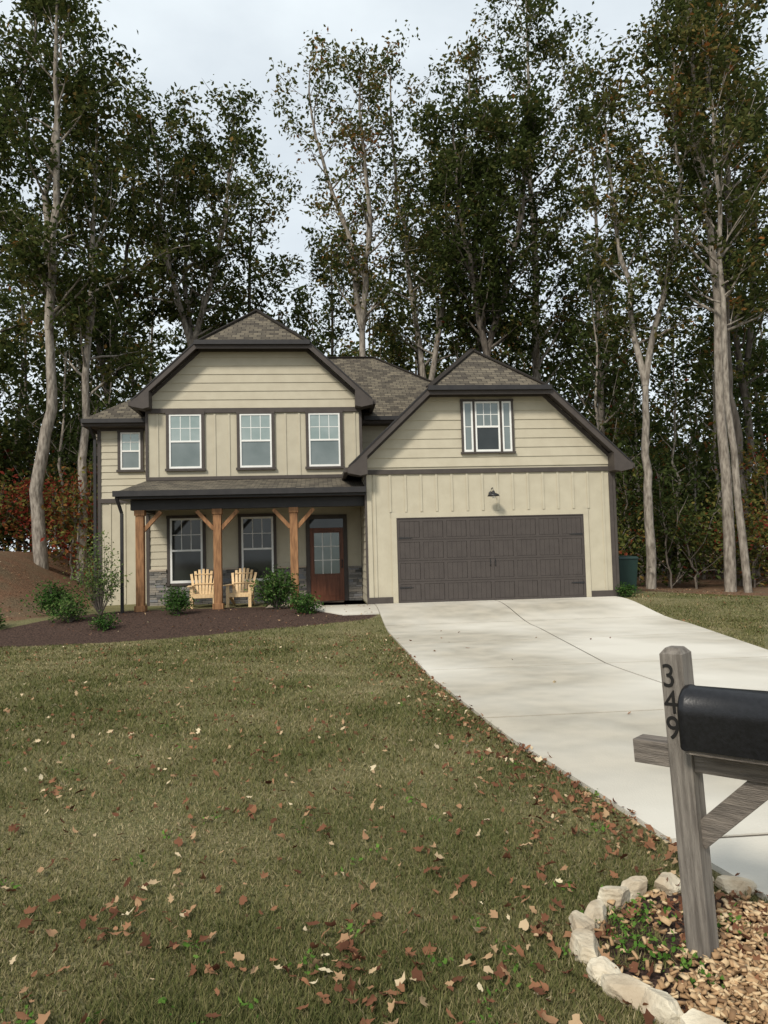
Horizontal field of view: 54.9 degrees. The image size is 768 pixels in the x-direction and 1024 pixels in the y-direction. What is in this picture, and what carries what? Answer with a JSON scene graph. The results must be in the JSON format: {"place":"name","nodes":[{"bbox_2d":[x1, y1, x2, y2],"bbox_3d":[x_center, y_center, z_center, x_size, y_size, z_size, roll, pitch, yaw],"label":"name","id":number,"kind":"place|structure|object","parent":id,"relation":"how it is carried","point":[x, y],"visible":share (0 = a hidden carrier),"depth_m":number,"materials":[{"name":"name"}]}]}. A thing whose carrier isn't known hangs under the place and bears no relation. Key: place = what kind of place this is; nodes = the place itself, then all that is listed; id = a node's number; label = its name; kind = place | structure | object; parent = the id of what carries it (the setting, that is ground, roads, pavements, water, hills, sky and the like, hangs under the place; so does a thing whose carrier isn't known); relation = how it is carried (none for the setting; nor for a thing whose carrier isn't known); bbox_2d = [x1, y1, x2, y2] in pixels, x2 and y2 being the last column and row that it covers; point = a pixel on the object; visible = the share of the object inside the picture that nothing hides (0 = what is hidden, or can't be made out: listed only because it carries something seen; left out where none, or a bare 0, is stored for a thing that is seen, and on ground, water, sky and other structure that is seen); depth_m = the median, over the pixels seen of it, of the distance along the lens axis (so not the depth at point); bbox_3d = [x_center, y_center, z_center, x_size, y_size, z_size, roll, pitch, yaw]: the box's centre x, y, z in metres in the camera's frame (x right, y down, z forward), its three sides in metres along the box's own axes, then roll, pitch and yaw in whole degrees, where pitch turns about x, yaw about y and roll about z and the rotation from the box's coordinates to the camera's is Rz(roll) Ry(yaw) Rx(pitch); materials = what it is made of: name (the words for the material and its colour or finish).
{"place":"outdoors","nodes":[
{"label":"outdoors","id":0,"kind":"place"},
{"bbox_2d":[0,593,767,1023],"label":"lawn grass","id":1,"kind":"structure","parent":0,"point":[316,1015],"depth_m":3.85,"materials":[{"name":"green plant"}]},
{"bbox_2d":[0,551,767,1023],"bbox_3d":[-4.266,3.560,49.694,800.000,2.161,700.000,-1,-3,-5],"label":"ground","id":2,"kind":"structure","parent":0,"point":[26,625],"depth_m":4.72,"materials":[{"name":"green plant"}]},
{"bbox_2d":[0,603,10,627],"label":"shrub","id":3,"kind":"object","parent":2,"relation":"on","point":[1,625],"visible":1,"depth_m":16.30,"materials":[{"name":"green plant"}]},
{"bbox_2d":[0,11,69,379],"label":"hardwood tree","id":4,"kind":"object","parent":2,"relation":"on","point":[4,363],"visible":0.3,"depth_m":32.10,"materials":[{"name":"green plant"}]},
{"bbox_2d":[20,577,84,616],"bbox_3d":[-8.200,2.138,18.302,1.499,1.020,1.445,-1,-3,-5],"label":"shrub","id":5,"kind":"object","parent":2,"relation":"on","point":[48,597],"visible":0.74,"depth_m":18.10,"materials":[{"name":"green plant"}]},
{"bbox_2d":[0,0,109,288],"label":"hardwood tree","id":6,"kind":"object","parent":2,"relation":"on","point":[14,80],"visible":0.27,"depth_m":28.09,"materials":[{"name":"green plant"}]},
{"bbox_2d":[44,591,92,622],"bbox_3d":[-7.221,2.198,16.983,1.037,0.742,1.073,0,-4,-28],"label":"shrub","id":7,"kind":"object","parent":2,"relation":"on","point":[69,609],"visible":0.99,"depth_m":16.89,"materials":[{"name":"green plant"}]},
{"bbox_2d":[0,0,149,569],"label":"hardwood tree","id":8,"kind":"object","parent":2,"relation":"on","point":[49,229],"visible":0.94,"depth_m":25.18,"materials":[{"name":"green plant"}]},
{"bbox_2d":[63,525,131,614],"bbox_3d":[-6.951,1.428,17.985,1.418,2.221,1.334,-3,-4,27],"label":"shrub","id":9,"kind":"object","parent":2,"relation":"on","point":[97,603],"visible":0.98,"depth_m":17.91,"materials":[{"name":"green plant"}]},
{"bbox_2d":[88,609,121,631],"bbox_3d":[-6.134,2.395,16.208,0.770,0.527,0.828,-1,-3,-5],"label":"shrub","id":10,"kind":"object","parent":2,"relation":"on","point":[104,623],"visible":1,"depth_m":16.14,"materials":[{"name":"green plant"}]},
{"bbox_2d":[15,67,195,494],"bbox_3d":[-12.947,-8.399,33.991,6.049,21.868,7.766,-4,-4,36],"label":"hardwood tree","id":11,"kind":"object","parent":2,"relation":"on","point":[110,241],"visible":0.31,"depth_m":33.52,"materials":[{"name":"green plant"}]},
{"bbox_2d":[0,30,217,584],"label":"hardwood tree","id":12,"kind":"object","parent":2,"relation":"on","point":[88,316],"visible":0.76,"depth_m":26.48,"materials":[{"name":"green plant"}]},
{"bbox_2d":[155,583,198,615],"bbox_3d":[-4.987,2.118,17.715,0.937,0.830,1.079,-3,-4,23],"label":"shrub","id":13,"kind":"object","parent":2,"relation":"on","point":[177,602],"visible":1,"depth_m":17.65,"materials":[{"name":"green plant"}]},
{"bbox_2d":[98,67,297,346],"bbox_3d":[-8.466,-8.127,33.038,9.513,23.439,8.493,-1,-3,-5],"label":"hardwood tree","id":14,"kind":"object","parent":2,"relation":"on","point":[173,301],"visible":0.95,"depth_m":32.57,"materials":[{"name":"green plant"}]},
{"bbox_2d":[134,507,314,611],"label":"porch posts","id":15,"kind":"object","parent":2,"relation":"on","point":[217,526],"visible":0.88,"depth_m":18.89,"materials":[{"name":"brown wood"}]},
{"bbox_2d":[130,496,364,514],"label":"porch beam","id":16,"kind":"structure","parent":15,"relation":"on","point":[150,507],"depth_m":19.04,"materials":[{"name":"brown wood"}]},
{"bbox_2d":[178,143,315,338],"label":"hardwood tree","id":17,"kind":"object","parent":2,"relation":"on","point":[284,272],"visible":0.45,"depth_m":36.20,"materials":[{"name":"green plant"}]},
{"bbox_2d":[244,565,304,608],"bbox_3d":[-2.733,1.894,18.579,1.513,1.160,1.256,-1,-3,-5],"label":"shrub","id":18,"kind":"object","parent":2,"relation":"on","point":[276,591],"visible":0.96,"depth_m":18.39,"materials":[{"name":"green plant"}]},
{"bbox_2d":[286,591,323,613],"bbox_3d":[-1.891,2.170,17.573,0.928,0.617,1.003,-1,-3,-5],"label":"shrub","id":19,"kind":"object","parent":2,"relation":"on","point":[304,604],"visible":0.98,"depth_m":17.41,"materials":[{"name":"green plant"}]},
{"bbox_2d":[266,600,365,607],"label":"porch slab","id":20,"kind":"structure","parent":2,"relation":"on","point":[338,603],"depth_m":19.82,"materials":[{"name":"grey concrete"}]},
{"bbox_2d":[187,569,213,608],"bbox_3d":[-4.790,2.031,19.594,0.790,1.037,0.857,-1,-3,-12],"label":"adirondack chair","id":21,"kind":"object","parent":20,"relation":"on","point":[203,592],"visible":0.84,"depth_m":19.78,"materials":[{"name":"brown wood"}]},
{"bbox_2d":[223,568,256,607],"bbox_3d":[-3.803,2.014,19.730,0.790,1.037,0.857,-2,-3,1],"label":"adirondack chair","id":22,"kind":"object","parent":20,"relation":"on","point":[240,592],"visible":0.96,"depth_m":19.91,"materials":[{"name":"brown wood"}]},
{"bbox_2d":[313,600,343,602],"bbox_3d":[-1.556,2.500,20.605,0.880,0.020,0.550,-1,-3,-5],"label":"doormat","id":23,"kind":"object","parent":20,"relation":"on","point":[329,601],"visible":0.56,"depth_m":20.47,"materials":[{"name":"black rubber"}]},
{"bbox_2d":[267,220,378,355],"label":"hardwood tree","id":24,"kind":"object","parent":2,"relation":"on","point":[330,334],"visible":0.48,"depth_m":38.53,"materials":[{"name":"green plant"}]},
{"bbox_2d":[312,604,378,614],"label":"front walkway","id":25,"kind":"structure","parent":2,"relation":"on","point":[364,609],"depth_m":17.76,"materials":[{"name":"concrete"}]},
{"bbox_2d":[265,24,440,355],"bbox_3d":[-1.315,-9.111,30.736,6.315,24.789,7.389,1,-4,-39],"label":"hardwood tree","id":26,"kind":"object","parent":2,"relation":"on","point":[359,307],"visible":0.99,"depth_m":30.49,"materials":[{"name":"green plant"}]},
{"bbox_2d":[101,407,612,605],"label":"walls","id":27,"kind":"structure","parent":2,"relation":"on","point":[384,549],"depth_m":19.57,"materials":[{"name":"beige"}]},
{"bbox_2d":[116,429,144,471],"bbox_3d":[-7.583,-1.831,22.116,0.810,1.273,0.070,-1,-3,-5],"label":"window","id":28,"kind":"structure","parent":27,"relation":"attached to","point":[130,452],"depth_m":22.12,"materials":[{"name":"white plastic"}]},
{"bbox_2d":[165,411,205,470],"bbox_3d":[-5.642,-2.012,20.993,1.130,1.703,0.070,-1,-3,-5],"label":"window","id":29,"kind":"structure","parent":27,"relation":"attached to","point":[185,441],"depth_m":21.00,"materials":[{"name":"white plastic"}]},
{"bbox_2d":[166,515,205,585],"bbox_3d":[-5.560,1.077,20.808,1.130,1.973,0.070,-1,-3,-5],"label":"window","id":30,"kind":"structure","parent":27,"relation":"attached to","point":[186,546],"depth_m":20.82,"materials":[{"name":"white plastic"}]},
{"bbox_2d":[236,411,275,469],"bbox_3d":[-3.670,-2.053,21.166,1.130,1.703,0.070,-1,-3,-5],"label":"window","id":31,"kind":"structure","parent":27,"relation":"attached to","point":[255,440],"depth_m":21.18,"materials":[{"name":"white plastic"}]},
{"bbox_2d":[150,566,362,605],"bbox_3d":[-3.584,2.092,20.929,5.934,0.980,0.108,-1,-3,-5],"label":"stone wainscot","id":32,"kind":"object","parent":27,"relation":"attached to","point":[158,579],"visible":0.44,"depth_m":20.83,"materials":[{"name":"grey stone"}]},
{"bbox_2d":[149,565,305,571],"bbox_3d":[-4.386,1.597,20.878,4.350,0.055,0.130,-1,-3,-5],"label":"stone cap","id":33,"kind":"object","parent":32,"relation":"on","point":[158,570],"visible":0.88,"depth_m":20.81,"materials":[{"name":"stone"}]},
{"bbox_2d":[237,513,276,583],"bbox_3d":[-3.588,1.035,20.981,1.130,1.973,0.070,-1,-3,-5],"label":"window","id":34,"kind":"structure","parent":27,"relation":"attached to","point":[257,547],"depth_m":21.00,"materials":[{"name":"white plastic"}]},
{"bbox_2d":[305,410,344,468],"bbox_3d":[-1.718,-2.095,21.336,1.130,1.703,0.070,-1,-3,-5],"label":"window","id":35,"kind":"structure","parent":27,"relation":"attached to","point":[324,439],"depth_m":21.35,"materials":[{"name":"glass"}]},
{"bbox_2d":[306,514,348,600],"bbox_3d":[-1.627,1.307,21.142,1.184,2.470,0.119,-1,-3,-5],"label":"front door","id":36,"kind":"structure","parent":27,"relation":"attached to","point":[326,558],"depth_m":21.15,"materials":[{"name":"brown wood"}]},
{"bbox_2d":[88,348,619,612],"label":"trim","id":37,"kind":"structure","parent":27,"relation":"attached to","point":[97,500],"depth_m":19.66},
{"bbox_2d":[101,351,607,601],"bbox_3d":[-1.247,-1.139,20.862,14.235,7.200,3.626,-1,-3,-5],"label":"lap siding","id":38,"kind":"object","parent":27,"relation":"attached to","point":[427,433],"visible":0.69,"depth_m":21.07,"materials":[{"name":"beige wood"}]},
{"bbox_2d":[81,311,634,502],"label":"roof","id":39,"kind":"structure","parent":27,"relation":"on","point":[391,397],"depth_m":20.56,"materials":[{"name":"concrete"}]},
{"bbox_2d":[193,309,546,387],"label":"ridge caps","id":40,"kind":"object","parent":39,"relation":"on","point":[438,378],"visible":0.64,"depth_m":21.14,"materials":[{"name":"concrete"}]},
{"bbox_2d":[109,412,607,603],"bbox_3d":[-1.283,-0.243,20.389,14.173,5.400,2.150,-2,-3,15],"label":"board and batten","id":41,"kind":"object","parent":27,"relation":"attached to","point":[513,511],"visible":0.91,"depth_m":19.38,"materials":[{"name":"beige"}]},
{"bbox_2d":[460,399,477,453],"bbox_3d":[2.207,-2.238,19.366,0.430,1.438,0.070,-1,-3,-5],"label":"window","id":42,"kind":"structure","parent":27,"relation":"attached to","point":[468,432],"depth_m":19.37,"materials":[{"name":"white plastic"}]},
{"bbox_2d":[474,399,500,453],"bbox_3d":[2.719,-2.248,19.413,0.820,1.420,0.070,-1,-3,-5],"label":"window","id":43,"kind":"structure","parent":27,"relation":"attached to","point":[487,423],"depth_m":19.43,"materials":[{"name":"white plastic"}]},
{"bbox_2d":[397,515,585,602],"bbox_3d":[2.818,1.211,19.232,4.910,2.170,0.084,-1,-3,-5],"label":"garage door","id":44,"kind":"structure","parent":27,"relation":"attached to","point":[485,558],"depth_m":19.24,"materials":[{"name":"paint"}]},
{"bbox_2d":[488,487,499,497],"bbox_3d":[2.807,-0.494,19.119,0.320,0.281,0.490,-1,-3,-5],"label":"barn light","id":45,"kind":"object","parent":27,"relation":"attached to","point":[492,494],"visible":1,"depth_m":18.98,"materials":[{"name":"black metal"}]},
{"bbox_2d":[499,399,515,453],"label":"window","id":46,"kind":"structure","parent":27,"relation":"attached to","point":[506,426],"depth_m":19.46,"materials":[{"name":"white plastic"}]},
{"bbox_2d":[0,685,766,1023],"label":"lawn weeds","id":47,"kind":"object","parent":2,"relation":"on","point":[444,961],"visible":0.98,"depth_m":2.86,"materials":[{"name":"green plant"}]},
{"bbox_2d":[0,226,767,582],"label":"understory trees","id":48,"kind":"object","parent":2,"relation":"on","point":[698,374],"visible":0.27,"depth_m":32.29,"materials":[{"name":"green plant"}]},
{"bbox_2d":[0,399,767,588],"bbox_3d":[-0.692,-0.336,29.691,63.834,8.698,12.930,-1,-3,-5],"label":"woodland undergrowth","id":49,"kind":"object","parent":2,"relation":"on","point":[665,525],"visible":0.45,"depth_m":26.99,"materials":[{"name":"green plant"}]},
{"bbox_2d":[0,213,767,569],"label":"distant trees","id":50,"kind":"object","parent":2,"relation":"on","point":[10,305],"visible":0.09,"depth_m":44.21,"materials":[{"name":"green plant"}]},
{"bbox_2d":[0,560,767,1023],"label":"fallen leaves","id":51,"kind":"object","parent":2,"relation":"on","point":[416,972],"visible":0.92,"depth_m":3.39,"materials":[{"name":"brown plant"}]},
{"bbox_2d":[331,17,518,380],"bbox_3d":[1.659,-9.040,31.942,7.758,24.665,5.417,-1,-3,-5],"label":"hardwood tree","id":52,"kind":"object","parent":2,"relation":"on","point":[413,307],"visible":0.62,"depth_m":31.92,"materials":[{"name":"green plant"}]},
{"bbox_2d":[367,172,512,374],"bbox_3d":[2.464,-6.965,37.833,8.146,21.095,6.655,-1,-3,-5],"label":"hardwood tree","id":53,"kind":"object","parent":2,"relation":"on","point":[423,325],"visible":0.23,"depth_m":37.28,"materials":[{"name":"green plant"}]},
{"bbox_2d":[409,97,544,357],"bbox_3d":[4.641,-8.572,36.505,7.014,24.040,6.900,-1,-3,-5],"label":"hardwood tree","id":54,"kind":"object","parent":2,"relation":"on","point":[421,248],"visible":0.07,"depth_m":36.03,"materials":[{"name":"green plant"}]},
{"bbox_2d":[393,72,579,356],"bbox_3d":[4.256,-7.294,30.055,7.525,20.773,7.875,-1,-3,-5],"label":"hardwood tree","id":55,"kind":"object","parent":2,"relation":"on","point":[447,181],"visible":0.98,"depth_m":29.38,"materials":[{"name":"green plant"}]},
{"bbox_2d":[420,0,646,384],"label":"hardwood tree","id":56,"kind":"object","parent":2,"relation":"on","point":[540,46],"visible":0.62,"depth_m":32.37,"materials":[{"name":"green plant"}]},
{"bbox_2d":[538,63,673,434],"bbox_3d":[10.143,-8.357,34.878,6.437,23.561,6.226,-2,-3,6],"label":"hardwood tree","id":57,"kind":"object","parent":2,"relation":"on","point":[594,164],"visible":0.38,"depth_m":34.30,"materials":[{"name":"green plant"}]},
{"bbox_2d":[615,581,641,597],"bbox_3d":[6.367,2.123,19.443,0.700,0.598,0.818,-1,-3,-5],"label":"shrub","id":58,"kind":"object","parent":2,"relation":"on","point":[628,590],"visible":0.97,"depth_m":19.36,"materials":[{"name":"green plant"}]},
{"bbox_2d":[619,555,638,591],"bbox_3d":[6.743,1.782,20.909,0.625,1.100,0.792,-1,-3,-11],"label":"trash bin","id":59,"kind":"object","parent":2,"relation":"on","point":[628,566],"visible":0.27,"depth_m":20.58,"materials":[{"name":"plastic"}]},
{"bbox_2d":[553,0,767,588],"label":"hardwood tree","id":60,"kind":"object","parent":2,"relation":"on","point":[631,284],"visible":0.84,"depth_m":25.18,"materials":[{"name":"green plant"}]},
{"bbox_2d":[569,872,756,1023],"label":"stone border","id":61,"kind":"object","parent":2,"relation":"on","point":[663,1006],"visible":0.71,"depth_m":2.77,"materials":[{"name":"stone"}]},
{"bbox_2d":[577,0,767,591],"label":"hardwood tree","id":62,"kind":"object","parent":2,"relation":"on","point":[730,578],"visible":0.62,"depth_m":24.34,"materials":[{"name":"green plant"}]},
{"bbox_2d":[594,888,767,1023],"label":"wood chips","id":63,"kind":"object","parent":2,"relation":"on","point":[751,993],"visible":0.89,"depth_m":2.66,"materials":[{"name":"beige wood"}]},
{"bbox_2d":[630,0,767,585],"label":"hardwood tree","id":64,"kind":"object","parent":2,"relation":"on","point":[756,290],"visible":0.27,"depth_m":28.38,"materials":[{"name":"green plant"}]},
{"bbox_2d":[633,646,767,965],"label":"mailbox","id":65,"kind":"object","parent":2,"relation":"on","point":[719,731],"visible":0.95,"depth_m":2.74,"materials":[{"name":"grey wood"}]},
{"bbox_2d":[637,0,767,592],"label":"hardwood tree","id":66,"kind":"object","parent":2,"relation":"on","point":[741,530],"visible":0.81,"depth_m":23.67,"materials":[{"name":"green plant"}]},
{"bbox_2d":[637,50,767,578],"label":"hardwood tree","id":67,"kind":"object","parent":2,"relation":"on","point":[748,359],"visible":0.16,"depth_m":33.86,"materials":[{"name":"green plant"}]},
{"bbox_2d":[0,0,767,551],"label":"sky","id":68,"kind":"structure","parent":0,"point":[184,43],"materials":[{"name":"white"}]},
{"bbox_2d":[375,596,767,902],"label":"concrete driveway","id":69,"kind":"structure","parent":0,"point":[579,723],"depth_m":9.03,"materials":[{"name":"grey concrete"}]}
]}

